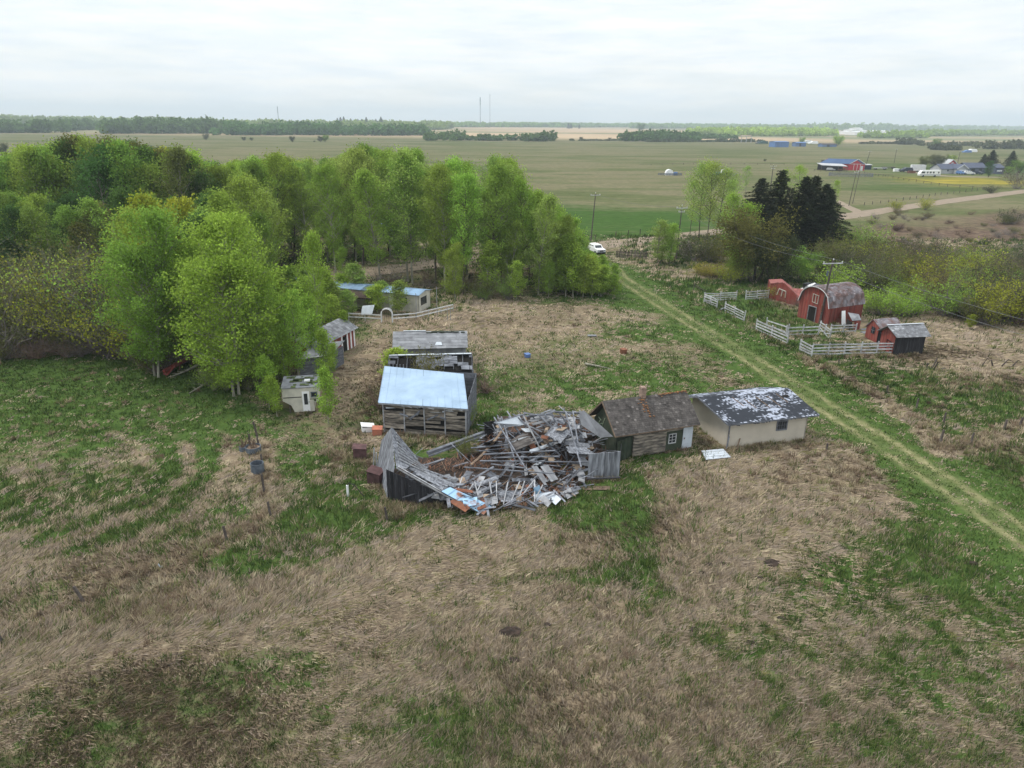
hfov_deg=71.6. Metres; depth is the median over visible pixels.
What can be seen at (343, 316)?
aspen sapling
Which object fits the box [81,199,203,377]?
aspen tree
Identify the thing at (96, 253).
brushy tree
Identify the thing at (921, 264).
willow shrub
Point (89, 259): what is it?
brushy tree
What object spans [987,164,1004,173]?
blue grey wing
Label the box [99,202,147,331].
aspen tree
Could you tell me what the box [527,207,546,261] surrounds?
aspen tree
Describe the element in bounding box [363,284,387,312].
aspen sapling
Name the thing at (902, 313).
willow bush
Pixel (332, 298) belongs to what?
aspen sapling
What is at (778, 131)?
wood
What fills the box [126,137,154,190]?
aspen tree
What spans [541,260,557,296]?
young aspen
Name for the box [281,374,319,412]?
camper
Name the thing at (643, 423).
log cabin
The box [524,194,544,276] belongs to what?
aspen tree
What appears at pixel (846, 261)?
willow shrub
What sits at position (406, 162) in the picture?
aspen tree
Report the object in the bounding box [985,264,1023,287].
willow shrub
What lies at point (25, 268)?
brushy tree
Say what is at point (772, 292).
yard bush
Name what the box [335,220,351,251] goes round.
young aspen
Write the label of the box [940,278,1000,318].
willow shrub
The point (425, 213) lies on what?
aspen tree
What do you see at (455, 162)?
aspen tree
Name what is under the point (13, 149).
aspen tree
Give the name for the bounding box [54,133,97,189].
aspen tree
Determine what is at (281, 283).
aspen sapling
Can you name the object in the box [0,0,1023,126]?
sky
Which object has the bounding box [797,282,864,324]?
bow roofed barn
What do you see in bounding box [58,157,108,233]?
aspen tree
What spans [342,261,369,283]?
aspen sapling
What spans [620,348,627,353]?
burn box
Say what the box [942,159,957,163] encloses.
gambrel barn
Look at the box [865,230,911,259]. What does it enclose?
willow shrub
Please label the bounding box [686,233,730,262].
yard bush
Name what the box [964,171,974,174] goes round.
parked car
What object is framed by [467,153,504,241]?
aspen tree
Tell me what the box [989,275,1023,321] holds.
willow shrub
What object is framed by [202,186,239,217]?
aspen tree
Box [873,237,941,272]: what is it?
willow shrub
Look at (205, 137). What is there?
distant tree
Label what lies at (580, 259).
young aspen
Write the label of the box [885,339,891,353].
door
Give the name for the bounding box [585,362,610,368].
fallen log
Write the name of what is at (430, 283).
bare shrub
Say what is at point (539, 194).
aspen tree
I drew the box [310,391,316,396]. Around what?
window
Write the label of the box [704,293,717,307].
rail fence
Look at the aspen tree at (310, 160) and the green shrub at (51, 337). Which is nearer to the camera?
the green shrub at (51, 337)
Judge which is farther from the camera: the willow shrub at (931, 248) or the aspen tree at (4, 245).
the willow shrub at (931, 248)
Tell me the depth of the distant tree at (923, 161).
454.64 m
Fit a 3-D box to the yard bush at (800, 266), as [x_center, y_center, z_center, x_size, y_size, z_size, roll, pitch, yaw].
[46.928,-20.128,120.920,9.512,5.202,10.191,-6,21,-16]
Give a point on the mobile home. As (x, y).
(420, 299)
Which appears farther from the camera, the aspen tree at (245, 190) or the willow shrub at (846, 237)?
the willow shrub at (846, 237)
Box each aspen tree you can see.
[0,149,22,177]
[0,152,22,194]
[0,157,24,207]
[0,159,17,192]
[0,189,28,249]
[0,190,15,266]
[0,196,49,267]
[0,203,38,276]
[0,221,19,279]
[3,144,67,259]
[4,135,63,191]
[4,155,65,202]
[5,142,65,246]
[9,141,31,152]
[10,205,65,268]
[12,195,55,263]
[13,142,76,251]
[23,191,57,270]
[34,154,80,209]
[38,200,69,272]
[44,136,83,204]
[48,203,89,265]
[50,157,78,200]
[50,211,90,260]
[51,191,89,242]
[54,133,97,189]
[58,141,141,246]
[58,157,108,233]
[61,135,124,204]
[61,206,115,265]
[63,132,99,158]
[68,196,117,261]
[79,199,114,247]
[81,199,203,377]
[91,140,130,199]
[95,127,116,149]
[96,134,149,212]
[97,182,169,243]
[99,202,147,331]
[105,201,118,255]
[108,189,172,236]
[112,211,160,314]
[119,144,165,202]
[122,141,209,204]
[123,144,162,203]
[125,227,189,329]
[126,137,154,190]
[129,145,168,202]
[131,189,173,222]
[137,235,193,358]
[150,142,210,200]
[151,193,198,315]
[152,140,213,197]
[152,235,233,365]
[157,203,301,396]
[164,210,229,337]
[172,157,220,195]
[176,169,221,201]
[177,205,223,340]
[180,202,216,250]
[184,182,217,207]
[188,189,218,212]
[202,157,219,168]
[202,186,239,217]
[204,160,238,205]
[207,254,303,376]
[210,223,245,330]
[220,159,240,206]
[221,169,298,272]
[227,209,277,268]
[231,157,286,248]
[235,235,268,324]
[237,153,282,216]
[247,207,284,320]
[253,147,303,265]
[253,184,283,261]
[263,156,286,256]
[269,287,317,375]
[278,160,313,262]
[282,164,322,264]
[284,155,298,248]
[287,157,308,248]
[291,228,333,332]
[296,156,319,235]
[300,159,323,255]
[303,158,345,261]
[304,159,351,279]
[307,154,341,258]
[322,157,350,255]
[327,142,387,265]
[334,150,369,256]
[339,165,371,261]
[341,150,376,237]
[345,168,394,279]
[348,138,387,246]
[369,144,394,250]
[371,146,392,247]
[375,147,399,255]
[375,150,427,281]
[379,144,436,283]
[386,152,422,249]
[401,147,429,235]
[414,160,431,257]
[414,170,440,267]
[415,160,471,289]
[415,164,462,275]
[416,158,458,278]
[439,153,483,274]
[439,168,492,293]
[455,157,480,266]
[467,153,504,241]
[468,160,518,289]
[476,161,523,278]
[479,153,532,279]
[504,173,545,284]
[519,188,546,279]
[519,192,562,294]
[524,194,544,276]
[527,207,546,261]
[553,205,567,217]
[554,213,576,292]
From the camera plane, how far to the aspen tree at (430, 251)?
120.30 m
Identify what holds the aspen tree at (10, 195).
on the ground at (576, 176)
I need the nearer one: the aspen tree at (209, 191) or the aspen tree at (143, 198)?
the aspen tree at (143, 198)
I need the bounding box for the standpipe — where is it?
[346,482,363,496]
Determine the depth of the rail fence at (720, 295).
106.67 m
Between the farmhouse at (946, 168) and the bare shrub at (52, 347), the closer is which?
the bare shrub at (52, 347)
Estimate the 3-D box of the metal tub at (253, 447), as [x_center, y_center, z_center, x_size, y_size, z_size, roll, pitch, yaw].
[-20.689,4.837,56.623,1.240,1.182,1.291,1,20,0]
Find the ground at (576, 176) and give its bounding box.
[0,120,1023,767]
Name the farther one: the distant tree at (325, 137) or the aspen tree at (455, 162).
the distant tree at (325, 137)
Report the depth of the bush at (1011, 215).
195.21 m
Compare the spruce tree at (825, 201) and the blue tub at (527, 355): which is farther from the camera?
the spruce tree at (825, 201)
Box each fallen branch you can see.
[171,363,198,376]
[189,377,213,393]
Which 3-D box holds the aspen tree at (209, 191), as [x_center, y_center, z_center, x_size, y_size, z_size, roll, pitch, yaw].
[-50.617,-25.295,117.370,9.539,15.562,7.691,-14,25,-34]
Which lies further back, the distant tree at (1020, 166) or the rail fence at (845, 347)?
the distant tree at (1020, 166)
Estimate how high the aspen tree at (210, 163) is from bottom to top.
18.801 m
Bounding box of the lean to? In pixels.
[846,312,860,329]
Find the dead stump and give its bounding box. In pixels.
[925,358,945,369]
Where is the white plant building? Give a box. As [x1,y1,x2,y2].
[845,131,861,134]
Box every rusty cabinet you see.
[352,443,366,459]
[365,465,382,483]
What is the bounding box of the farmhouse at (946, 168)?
[930,164,953,173]
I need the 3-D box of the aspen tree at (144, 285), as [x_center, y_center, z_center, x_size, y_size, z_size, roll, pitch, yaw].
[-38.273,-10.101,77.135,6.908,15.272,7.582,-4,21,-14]
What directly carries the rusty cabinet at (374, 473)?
on the ground at (576, 176)
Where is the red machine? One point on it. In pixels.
(168, 370)
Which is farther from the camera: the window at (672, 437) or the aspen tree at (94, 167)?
the aspen tree at (94, 167)
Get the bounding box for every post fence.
[669,163,783,164]
[864,187,993,204]
[878,174,984,188]
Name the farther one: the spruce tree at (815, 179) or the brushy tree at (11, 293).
the spruce tree at (815, 179)
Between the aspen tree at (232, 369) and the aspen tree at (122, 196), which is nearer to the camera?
the aspen tree at (232, 369)
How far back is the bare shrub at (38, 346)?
78.24 m
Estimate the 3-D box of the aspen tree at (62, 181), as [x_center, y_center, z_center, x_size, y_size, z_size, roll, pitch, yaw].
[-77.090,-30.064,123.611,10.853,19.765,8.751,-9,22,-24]
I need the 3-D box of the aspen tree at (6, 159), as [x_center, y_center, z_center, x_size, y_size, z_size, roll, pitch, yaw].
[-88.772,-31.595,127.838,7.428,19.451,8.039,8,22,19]
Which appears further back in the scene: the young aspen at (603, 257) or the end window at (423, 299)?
the young aspen at (603, 257)
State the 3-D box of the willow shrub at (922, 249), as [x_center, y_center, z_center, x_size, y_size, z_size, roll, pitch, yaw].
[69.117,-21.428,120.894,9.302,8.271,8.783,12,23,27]
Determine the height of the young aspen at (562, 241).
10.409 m
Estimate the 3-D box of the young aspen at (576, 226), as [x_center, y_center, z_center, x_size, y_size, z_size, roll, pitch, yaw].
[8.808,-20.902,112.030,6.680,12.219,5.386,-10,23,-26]
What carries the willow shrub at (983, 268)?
on the ground at (576, 176)
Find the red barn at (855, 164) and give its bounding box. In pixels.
[820,158,864,170]
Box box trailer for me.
[910,165,925,171]
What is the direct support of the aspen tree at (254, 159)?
on the ground at (576, 176)
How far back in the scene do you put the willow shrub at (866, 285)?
110.84 m
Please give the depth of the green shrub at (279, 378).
70.69 m
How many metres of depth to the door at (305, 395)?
64.17 m
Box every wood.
[0,114,236,133]
[0,114,455,129]
[209,120,430,135]
[454,121,756,128]
[616,128,738,140]
[685,125,838,135]
[729,122,1023,130]
[857,128,1023,137]
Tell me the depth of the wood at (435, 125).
1958.55 m
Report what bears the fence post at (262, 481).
on the ground at (576, 176)
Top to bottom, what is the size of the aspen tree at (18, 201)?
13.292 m
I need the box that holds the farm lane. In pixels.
[905,171,1000,177]
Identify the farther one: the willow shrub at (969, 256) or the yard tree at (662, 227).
the yard tree at (662, 227)
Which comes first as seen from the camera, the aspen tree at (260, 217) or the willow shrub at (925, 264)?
the aspen tree at (260, 217)
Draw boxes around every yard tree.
[646,217,674,262]
[661,223,681,264]
[677,178,702,230]
[683,159,719,237]
[685,155,732,236]
[699,165,741,238]
[708,202,810,281]
[716,186,764,265]
[718,178,747,219]
[722,243,758,281]
[742,166,752,191]
[747,231,805,280]
[772,166,793,184]
[788,245,825,280]
[789,164,812,191]
[831,179,840,205]
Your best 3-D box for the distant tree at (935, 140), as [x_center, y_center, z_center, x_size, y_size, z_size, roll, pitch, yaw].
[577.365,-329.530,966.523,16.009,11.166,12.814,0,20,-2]
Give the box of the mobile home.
[297,280,430,311]
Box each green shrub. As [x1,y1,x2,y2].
[25,321,83,346]
[31,313,76,351]
[57,319,100,342]
[111,335,183,371]
[166,326,204,360]
[183,336,239,361]
[185,361,225,390]
[198,352,242,385]
[205,373,236,390]
[230,375,260,392]
[234,371,264,388]
[246,354,273,383]
[270,369,288,383]
[271,350,294,373]
[437,276,467,294]
[461,273,501,297]
[472,285,493,299]
[489,268,528,299]
[528,272,560,293]
[607,274,624,291]
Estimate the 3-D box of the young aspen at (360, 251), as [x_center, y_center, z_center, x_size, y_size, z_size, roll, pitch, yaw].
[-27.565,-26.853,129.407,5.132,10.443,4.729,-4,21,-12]
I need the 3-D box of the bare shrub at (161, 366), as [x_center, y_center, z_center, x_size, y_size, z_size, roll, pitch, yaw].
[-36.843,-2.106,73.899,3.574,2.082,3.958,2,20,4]
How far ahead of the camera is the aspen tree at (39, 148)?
127.86 m
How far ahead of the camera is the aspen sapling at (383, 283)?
100.01 m
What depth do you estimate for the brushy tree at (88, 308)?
76.92 m
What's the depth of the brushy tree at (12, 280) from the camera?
84.91 m
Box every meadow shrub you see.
[887,223,907,231]
[891,207,908,214]
[898,238,919,245]
[909,230,927,236]
[920,210,937,217]
[929,229,948,238]
[963,225,977,232]
[999,225,1016,235]
[1007,225,1022,233]
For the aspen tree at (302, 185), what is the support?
on the ground at (576, 176)
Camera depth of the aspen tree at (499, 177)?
105.49 m
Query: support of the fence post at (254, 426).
on the ground at (576, 176)
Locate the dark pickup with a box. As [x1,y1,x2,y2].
[898,167,912,171]
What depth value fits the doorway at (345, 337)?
81.22 m
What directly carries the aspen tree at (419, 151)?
on the ground at (576, 176)
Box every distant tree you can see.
[0,142,7,154]
[202,133,209,139]
[322,134,329,141]
[637,124,646,130]
[831,135,846,145]
[917,154,934,164]
[926,153,948,165]
[932,138,941,143]
[945,154,957,159]
[977,154,987,163]
[982,150,1001,165]
[984,160,995,176]
[1001,151,1017,168]
[1004,166,1015,173]
[1009,159,1023,172]
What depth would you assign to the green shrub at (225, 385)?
68.89 m
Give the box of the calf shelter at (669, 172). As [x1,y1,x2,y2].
[658,169,681,175]
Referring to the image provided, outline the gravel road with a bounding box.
[288,190,1023,280]
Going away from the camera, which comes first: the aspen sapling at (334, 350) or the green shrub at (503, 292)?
the aspen sapling at (334, 350)
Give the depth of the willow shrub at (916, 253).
114.11 m
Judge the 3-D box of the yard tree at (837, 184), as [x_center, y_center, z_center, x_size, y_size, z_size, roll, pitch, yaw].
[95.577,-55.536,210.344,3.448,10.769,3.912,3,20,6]
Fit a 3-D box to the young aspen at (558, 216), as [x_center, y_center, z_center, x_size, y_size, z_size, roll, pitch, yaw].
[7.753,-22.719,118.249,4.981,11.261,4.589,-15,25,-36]
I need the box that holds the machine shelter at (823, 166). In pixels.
[817,163,847,171]
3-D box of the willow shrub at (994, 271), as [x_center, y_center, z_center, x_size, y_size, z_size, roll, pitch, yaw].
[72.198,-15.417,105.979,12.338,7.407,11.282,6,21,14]
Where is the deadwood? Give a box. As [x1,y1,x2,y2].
[981,358,1019,365]
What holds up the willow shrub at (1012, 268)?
on the ground at (576, 176)
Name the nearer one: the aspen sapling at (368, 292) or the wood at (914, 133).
the aspen sapling at (368, 292)
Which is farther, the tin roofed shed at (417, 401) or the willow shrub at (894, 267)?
the willow shrub at (894, 267)
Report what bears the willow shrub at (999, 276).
on the ground at (576, 176)
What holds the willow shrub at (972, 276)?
on the ground at (576, 176)
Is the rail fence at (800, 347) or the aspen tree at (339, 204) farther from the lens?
the aspen tree at (339, 204)
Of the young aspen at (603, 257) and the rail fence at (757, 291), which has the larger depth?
the young aspen at (603, 257)
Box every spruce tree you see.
[720,178,788,259]
[754,169,809,251]
[770,176,839,261]
[793,183,853,262]
[797,175,840,257]
[826,188,853,234]
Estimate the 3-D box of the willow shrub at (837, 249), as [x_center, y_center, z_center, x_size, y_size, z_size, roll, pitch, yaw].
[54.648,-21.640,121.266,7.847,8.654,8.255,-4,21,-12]
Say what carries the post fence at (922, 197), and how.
on the ground at (576, 176)
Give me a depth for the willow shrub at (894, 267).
108.48 m
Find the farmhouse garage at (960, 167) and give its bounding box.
[951,163,968,173]
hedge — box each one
[423,128,557,140]
[569,138,764,141]
[858,137,1023,149]
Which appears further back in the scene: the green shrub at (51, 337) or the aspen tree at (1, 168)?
the aspen tree at (1, 168)
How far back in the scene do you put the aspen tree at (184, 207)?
81.54 m
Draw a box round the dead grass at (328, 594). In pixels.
[0,232,1023,767]
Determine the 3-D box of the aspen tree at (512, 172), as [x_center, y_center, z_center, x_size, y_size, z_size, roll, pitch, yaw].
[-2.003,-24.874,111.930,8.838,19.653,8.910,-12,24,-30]
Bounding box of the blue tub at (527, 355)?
[524,352,530,357]
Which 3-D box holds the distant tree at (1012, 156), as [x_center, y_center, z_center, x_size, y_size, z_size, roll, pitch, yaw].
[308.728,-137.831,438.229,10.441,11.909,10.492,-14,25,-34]
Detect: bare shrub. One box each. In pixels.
[0,334,59,360]
[1,333,35,358]
[9,338,47,358]
[16,330,65,358]
[18,328,80,359]
[58,344,81,357]
[61,332,91,354]
[75,329,116,355]
[80,331,120,354]
[96,337,137,358]
[141,355,179,372]
[142,347,181,367]
[161,343,196,364]
[331,258,363,279]
[365,268,392,279]
[368,266,406,282]
[380,269,402,285]
[387,269,414,281]
[409,264,442,284]
[422,279,440,287]
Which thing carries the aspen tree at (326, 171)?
on the ground at (576, 176)
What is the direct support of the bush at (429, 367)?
on the ground at (576, 176)
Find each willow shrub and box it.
[798,241,858,276]
[807,234,857,276]
[808,221,860,253]
[809,238,863,277]
[810,254,846,279]
[819,254,852,279]
[822,240,879,283]
[834,222,866,249]
[835,236,900,261]
[836,253,881,282]
[839,233,867,249]
[843,237,887,251]
[847,226,874,243]
[847,242,884,268]
[848,242,912,294]
[849,262,894,292]
[853,245,899,268]
[857,216,896,245]
[857,238,879,252]
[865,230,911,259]
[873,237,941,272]
[874,264,923,295]
[878,255,933,295]
[882,247,949,275]
[888,231,921,255]
[888,235,945,265]
[889,248,943,272]
[890,247,964,283]
[893,250,969,295]
[898,249,968,287]
[901,268,950,307]
[903,241,945,257]
[905,263,993,317]
[906,251,952,272]
[909,247,958,275]
[909,270,957,303]
[914,276,935,306]
[920,237,963,262]
[922,265,964,309]
[928,251,970,276]
[931,245,985,267]
[935,278,961,305]
[937,283,995,316]
[940,235,1009,268]
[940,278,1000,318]
[941,247,961,261]
[945,258,1023,287]
[945,263,1004,285]
[947,252,994,282]
[949,264,1007,287]
[951,242,1012,269]
[952,281,1017,324]
[956,262,1023,319]
[957,254,1003,274]
[957,275,1021,326]
[958,242,993,262]
[959,259,1010,281]
[966,285,1020,324]
[972,260,1022,291]
[973,252,1023,286]
[974,253,1011,269]
[980,275,1023,325]
[983,250,1009,274]
[984,248,1021,265]
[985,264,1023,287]
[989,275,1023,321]
[998,241,1023,265]
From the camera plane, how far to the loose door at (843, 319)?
94.34 m
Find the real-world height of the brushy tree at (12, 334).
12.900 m
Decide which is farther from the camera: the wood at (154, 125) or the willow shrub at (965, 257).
the wood at (154, 125)
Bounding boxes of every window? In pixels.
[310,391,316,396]
[421,295,426,304]
[668,433,676,443]
[776,420,787,430]
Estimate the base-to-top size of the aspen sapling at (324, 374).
5.632 m
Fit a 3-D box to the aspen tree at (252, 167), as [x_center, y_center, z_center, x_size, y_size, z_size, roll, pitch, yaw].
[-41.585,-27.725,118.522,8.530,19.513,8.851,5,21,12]
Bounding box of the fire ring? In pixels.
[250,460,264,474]
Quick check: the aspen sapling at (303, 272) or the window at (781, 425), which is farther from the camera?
the aspen sapling at (303, 272)
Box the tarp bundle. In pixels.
[361,305,374,313]
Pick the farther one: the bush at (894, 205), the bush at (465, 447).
the bush at (894, 205)
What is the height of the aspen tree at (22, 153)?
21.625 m
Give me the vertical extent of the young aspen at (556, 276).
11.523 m
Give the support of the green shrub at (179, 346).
on the ground at (576, 176)
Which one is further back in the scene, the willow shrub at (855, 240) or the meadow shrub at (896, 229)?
the meadow shrub at (896, 229)
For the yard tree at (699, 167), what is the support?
on the ground at (576, 176)
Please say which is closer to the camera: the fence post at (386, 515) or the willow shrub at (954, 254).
the fence post at (386, 515)
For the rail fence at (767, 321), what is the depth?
91.21 m
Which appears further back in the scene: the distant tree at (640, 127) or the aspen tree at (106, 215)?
the distant tree at (640, 127)
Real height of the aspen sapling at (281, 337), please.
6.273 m
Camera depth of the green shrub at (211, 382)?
68.78 m
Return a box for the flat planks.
[582,486,609,489]
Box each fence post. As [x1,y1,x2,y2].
[72,586,84,601]
[222,526,227,539]
[252,421,257,436]
[260,474,264,492]
[267,502,271,515]
[384,507,387,519]
[939,430,944,443]
[1003,419,1007,429]
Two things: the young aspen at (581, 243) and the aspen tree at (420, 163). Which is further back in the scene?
the aspen tree at (420, 163)
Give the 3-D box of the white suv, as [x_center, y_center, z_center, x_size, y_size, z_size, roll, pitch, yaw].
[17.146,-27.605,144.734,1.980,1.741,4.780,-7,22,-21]
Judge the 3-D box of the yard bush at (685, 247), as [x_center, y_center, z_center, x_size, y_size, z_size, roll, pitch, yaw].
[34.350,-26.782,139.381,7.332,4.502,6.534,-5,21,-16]
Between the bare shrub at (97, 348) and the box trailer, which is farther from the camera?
the box trailer
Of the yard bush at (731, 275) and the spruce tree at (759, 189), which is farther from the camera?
the spruce tree at (759, 189)
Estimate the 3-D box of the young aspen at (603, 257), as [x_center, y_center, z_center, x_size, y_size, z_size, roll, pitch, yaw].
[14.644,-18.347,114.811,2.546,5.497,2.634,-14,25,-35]
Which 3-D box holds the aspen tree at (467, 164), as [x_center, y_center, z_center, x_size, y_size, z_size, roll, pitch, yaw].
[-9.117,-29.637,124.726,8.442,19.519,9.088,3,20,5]
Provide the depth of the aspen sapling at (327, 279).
92.35 m
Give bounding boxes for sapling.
[240,331,260,375]
[250,352,280,409]
[260,266,303,336]
[261,374,282,416]
[270,327,293,377]
[272,263,299,299]
[290,291,323,351]
[291,275,324,325]
[292,264,316,295]
[302,266,348,319]
[311,328,336,374]
[312,364,342,423]
[319,293,341,322]
[325,280,346,310]
[329,342,337,371]
[334,272,349,283]
[337,289,360,313]
[337,309,348,321]
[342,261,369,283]
[362,285,380,305]
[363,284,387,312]
[372,280,388,288]
[377,346,410,375]
[386,279,409,312]
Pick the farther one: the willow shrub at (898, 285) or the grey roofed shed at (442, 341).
the willow shrub at (898, 285)
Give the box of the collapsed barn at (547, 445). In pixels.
[373,406,621,515]
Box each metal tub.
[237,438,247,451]
[245,437,261,454]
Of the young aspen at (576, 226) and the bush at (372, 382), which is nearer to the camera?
the bush at (372, 382)
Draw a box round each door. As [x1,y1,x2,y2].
[302,391,310,410]
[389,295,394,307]
[681,427,692,447]
[841,311,845,324]
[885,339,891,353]
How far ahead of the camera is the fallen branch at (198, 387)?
69.45 m
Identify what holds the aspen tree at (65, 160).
on the ground at (576, 176)
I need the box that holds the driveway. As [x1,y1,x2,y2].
[836,200,860,211]
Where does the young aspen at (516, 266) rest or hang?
on the ground at (576, 176)
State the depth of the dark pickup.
408.43 m
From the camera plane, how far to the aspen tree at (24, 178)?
121.32 m
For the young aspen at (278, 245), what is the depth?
123.27 m
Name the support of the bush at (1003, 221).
on the ground at (576, 176)
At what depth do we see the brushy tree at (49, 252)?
91.64 m
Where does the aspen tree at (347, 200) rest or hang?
on the ground at (576, 176)
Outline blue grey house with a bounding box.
[960,163,986,172]
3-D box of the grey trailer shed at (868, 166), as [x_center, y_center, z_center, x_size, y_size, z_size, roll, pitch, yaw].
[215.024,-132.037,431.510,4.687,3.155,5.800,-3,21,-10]
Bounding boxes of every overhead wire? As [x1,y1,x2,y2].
[678,208,823,261]
[691,209,839,260]
[832,268,1021,334]
[842,261,1023,319]
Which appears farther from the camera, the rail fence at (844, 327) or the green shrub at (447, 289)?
the green shrub at (447, 289)
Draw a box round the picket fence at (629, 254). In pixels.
[616,249,647,258]
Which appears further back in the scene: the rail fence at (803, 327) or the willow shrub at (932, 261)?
the willow shrub at (932, 261)
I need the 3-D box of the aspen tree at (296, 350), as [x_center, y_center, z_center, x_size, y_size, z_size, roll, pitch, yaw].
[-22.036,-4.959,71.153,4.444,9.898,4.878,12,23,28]
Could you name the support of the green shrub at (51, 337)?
on the ground at (576, 176)
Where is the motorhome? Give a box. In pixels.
[917,170,940,176]
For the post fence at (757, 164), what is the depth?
465.28 m
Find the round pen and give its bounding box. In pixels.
[828,172,872,176]
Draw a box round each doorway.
[343,335,347,351]
[806,305,816,321]
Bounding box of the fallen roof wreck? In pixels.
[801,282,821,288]
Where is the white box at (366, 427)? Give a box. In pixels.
[360,422,373,431]
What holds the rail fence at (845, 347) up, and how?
on the ground at (576, 176)
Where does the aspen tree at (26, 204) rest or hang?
on the ground at (576, 176)
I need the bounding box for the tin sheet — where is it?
[703,449,729,459]
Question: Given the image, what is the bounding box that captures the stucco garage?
[689,387,818,446]
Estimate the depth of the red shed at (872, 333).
87.48 m
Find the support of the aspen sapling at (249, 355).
on the ground at (576, 176)
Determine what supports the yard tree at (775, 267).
on the ground at (576, 176)
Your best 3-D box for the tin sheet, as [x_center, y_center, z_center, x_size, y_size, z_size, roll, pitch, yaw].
[16.221,5.591,56.922,2.179,0.210,1.329,-4,21,-13]
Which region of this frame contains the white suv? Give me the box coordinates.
[588,243,605,253]
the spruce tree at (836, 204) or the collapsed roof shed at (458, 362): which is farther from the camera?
the spruce tree at (836, 204)
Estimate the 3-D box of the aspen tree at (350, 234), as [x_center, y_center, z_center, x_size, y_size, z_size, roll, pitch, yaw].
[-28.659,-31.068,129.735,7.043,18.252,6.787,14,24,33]
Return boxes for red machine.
[162,355,192,376]
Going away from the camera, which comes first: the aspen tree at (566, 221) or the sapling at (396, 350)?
the sapling at (396, 350)
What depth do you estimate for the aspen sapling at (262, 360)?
63.48 m
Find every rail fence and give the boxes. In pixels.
[703,290,737,301]
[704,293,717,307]
[724,301,745,320]
[745,289,769,299]
[755,319,788,342]
[766,317,789,332]
[785,324,820,334]
[799,339,813,356]
[812,341,893,354]
[819,321,832,336]
[830,323,857,331]
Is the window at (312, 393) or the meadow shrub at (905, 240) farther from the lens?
the meadow shrub at (905, 240)
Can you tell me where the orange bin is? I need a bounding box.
[372,425,382,435]
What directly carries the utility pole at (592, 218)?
on the ground at (576, 176)
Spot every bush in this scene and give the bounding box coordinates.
[356,376,381,410]
[367,372,381,387]
[406,342,448,370]
[450,433,482,455]
[467,363,504,393]
[467,396,480,420]
[469,364,489,376]
[668,229,721,260]
[674,237,696,256]
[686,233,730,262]
[687,262,720,276]
[693,259,732,277]
[712,260,753,281]
[765,284,784,296]
[777,256,817,279]
[806,258,872,285]
[863,281,920,314]
[863,293,877,309]
[870,285,942,317]
[886,198,908,210]
[888,284,941,315]
[915,196,936,209]
[964,314,978,329]
[982,185,1001,192]
[989,163,1023,188]
[994,214,1017,223]
[995,208,1023,223]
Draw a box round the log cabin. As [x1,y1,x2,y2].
[589,386,700,460]
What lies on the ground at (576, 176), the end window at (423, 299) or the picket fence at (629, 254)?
the picket fence at (629, 254)
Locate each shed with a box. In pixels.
[287,318,358,367]
[298,340,344,374]
[378,366,476,437]
[388,353,472,381]
[392,330,467,353]
[767,279,802,304]
[769,141,788,146]
[792,142,805,146]
[818,143,836,146]
[864,164,871,169]
[865,317,900,342]
[877,323,931,354]
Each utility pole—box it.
[590,192,595,240]
[676,205,684,258]
[818,259,842,323]
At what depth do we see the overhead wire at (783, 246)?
104.02 m
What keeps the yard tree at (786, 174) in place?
on the ground at (576, 176)
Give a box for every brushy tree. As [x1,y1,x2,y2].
[0,219,113,283]
[0,229,115,321]
[0,231,94,296]
[0,232,98,317]
[0,239,75,359]
[0,240,118,321]
[0,244,78,309]
[0,248,73,339]
[0,250,59,329]
[0,254,94,328]
[0,262,20,331]
[0,262,77,348]
[0,262,105,344]
[0,269,44,326]
[4,245,130,349]
[5,250,45,284]
[8,258,160,347]
[10,239,115,341]
[20,238,114,298]
[21,248,169,358]
[34,236,119,296]
[35,234,120,282]
[39,274,161,359]
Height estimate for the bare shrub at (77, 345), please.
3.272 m
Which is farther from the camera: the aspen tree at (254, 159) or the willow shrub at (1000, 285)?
the aspen tree at (254, 159)
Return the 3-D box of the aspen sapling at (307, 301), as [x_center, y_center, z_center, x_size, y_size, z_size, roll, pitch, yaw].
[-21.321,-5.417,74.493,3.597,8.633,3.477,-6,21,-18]
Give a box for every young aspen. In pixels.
[266,221,282,264]
[323,221,344,262]
[332,247,350,277]
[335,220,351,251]
[346,209,372,257]
[363,214,381,260]
[382,205,403,254]
[440,241,467,297]
[446,226,468,278]
[450,221,474,277]
[474,239,504,293]
[495,214,531,288]
[503,237,524,276]
[505,259,530,299]
[534,222,570,288]
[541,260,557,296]
[547,243,574,289]
[548,228,581,289]
[554,231,586,296]
[555,213,571,229]
[558,240,584,294]
[561,214,590,288]
[571,248,584,294]
[574,243,586,289]
[575,253,594,293]
[576,234,588,247]
[580,257,603,297]
[586,260,607,295]
[587,253,601,292]
[594,264,614,293]
[595,270,608,296]
[598,254,611,264]
[608,273,622,294]
[609,263,621,291]
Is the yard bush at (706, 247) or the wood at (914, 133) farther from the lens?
the wood at (914, 133)
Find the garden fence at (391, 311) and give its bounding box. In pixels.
[348,304,452,322]
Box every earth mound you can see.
[498,626,521,637]
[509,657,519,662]
[762,559,779,566]
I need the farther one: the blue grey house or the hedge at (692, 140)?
the hedge at (692, 140)
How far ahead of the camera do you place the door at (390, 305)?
99.01 m
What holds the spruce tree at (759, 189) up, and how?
on the ground at (576, 176)
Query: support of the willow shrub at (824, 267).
on the ground at (576, 176)

